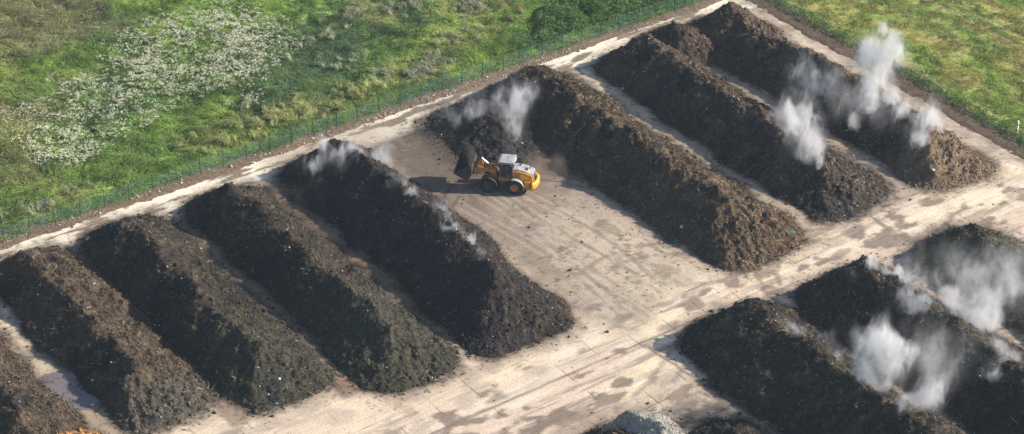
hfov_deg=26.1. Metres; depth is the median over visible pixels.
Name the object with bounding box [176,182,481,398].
compost windrow
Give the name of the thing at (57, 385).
puddle
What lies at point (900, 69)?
weeds
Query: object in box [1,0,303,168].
white flowers
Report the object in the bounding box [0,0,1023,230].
ground
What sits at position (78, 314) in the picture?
compost windrow
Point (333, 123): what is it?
fence
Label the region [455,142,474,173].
compost load
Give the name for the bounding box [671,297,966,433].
compost windrow
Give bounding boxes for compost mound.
[400,92,557,175]
[583,412,636,433]
[619,20,717,65]
[681,412,781,433]
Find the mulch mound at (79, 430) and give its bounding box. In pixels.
[56,427,103,433]
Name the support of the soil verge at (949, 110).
on the ground at (877, 22)
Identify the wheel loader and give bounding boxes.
[453,152,539,194]
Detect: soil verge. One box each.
[745,0,1023,158]
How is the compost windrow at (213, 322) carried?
on the concrete yard at (570, 384)
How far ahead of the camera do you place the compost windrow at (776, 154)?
230.92 m
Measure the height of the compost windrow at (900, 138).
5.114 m
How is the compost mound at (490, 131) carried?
on the concrete yard at (570, 384)
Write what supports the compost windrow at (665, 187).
on the concrete yard at (570, 384)
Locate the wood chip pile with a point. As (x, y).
(633, 421)
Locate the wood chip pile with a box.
[599,410,687,433]
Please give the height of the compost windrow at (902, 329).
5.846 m
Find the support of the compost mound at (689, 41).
on the concrete yard at (570, 384)
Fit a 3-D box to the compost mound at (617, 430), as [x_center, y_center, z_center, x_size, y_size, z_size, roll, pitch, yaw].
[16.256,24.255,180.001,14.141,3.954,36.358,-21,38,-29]
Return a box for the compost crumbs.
[3,56,1020,433]
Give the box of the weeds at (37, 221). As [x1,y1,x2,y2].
[0,0,695,240]
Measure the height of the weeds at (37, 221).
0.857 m
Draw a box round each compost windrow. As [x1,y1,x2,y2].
[0,239,230,433]
[0,322,87,433]
[67,212,342,423]
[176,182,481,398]
[270,138,575,366]
[473,64,813,280]
[584,32,911,226]
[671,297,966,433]
[686,0,1002,194]
[785,254,1023,433]
[901,221,1023,344]
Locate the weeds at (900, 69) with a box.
[764,0,1022,147]
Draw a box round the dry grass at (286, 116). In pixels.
[0,0,525,218]
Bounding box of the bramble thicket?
[511,0,693,53]
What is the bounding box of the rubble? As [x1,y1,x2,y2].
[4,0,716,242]
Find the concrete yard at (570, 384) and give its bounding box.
[0,0,1023,433]
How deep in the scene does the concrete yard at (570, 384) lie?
212.94 m
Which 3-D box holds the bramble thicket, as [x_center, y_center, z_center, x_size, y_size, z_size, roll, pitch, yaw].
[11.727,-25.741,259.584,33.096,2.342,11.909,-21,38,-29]
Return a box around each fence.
[0,0,707,241]
[766,0,1023,145]
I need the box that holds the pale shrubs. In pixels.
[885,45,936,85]
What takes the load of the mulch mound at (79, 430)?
on the concrete yard at (570, 384)
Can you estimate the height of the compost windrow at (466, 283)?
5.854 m
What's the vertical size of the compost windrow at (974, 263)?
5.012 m
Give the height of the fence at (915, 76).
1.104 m
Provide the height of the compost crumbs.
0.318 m
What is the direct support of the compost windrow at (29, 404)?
on the concrete yard at (570, 384)
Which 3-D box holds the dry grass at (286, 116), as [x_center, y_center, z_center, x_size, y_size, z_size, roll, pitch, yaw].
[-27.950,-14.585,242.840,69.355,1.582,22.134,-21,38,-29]
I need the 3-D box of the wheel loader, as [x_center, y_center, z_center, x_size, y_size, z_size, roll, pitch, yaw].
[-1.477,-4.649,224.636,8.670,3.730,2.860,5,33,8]
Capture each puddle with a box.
[39,371,98,409]
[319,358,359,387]

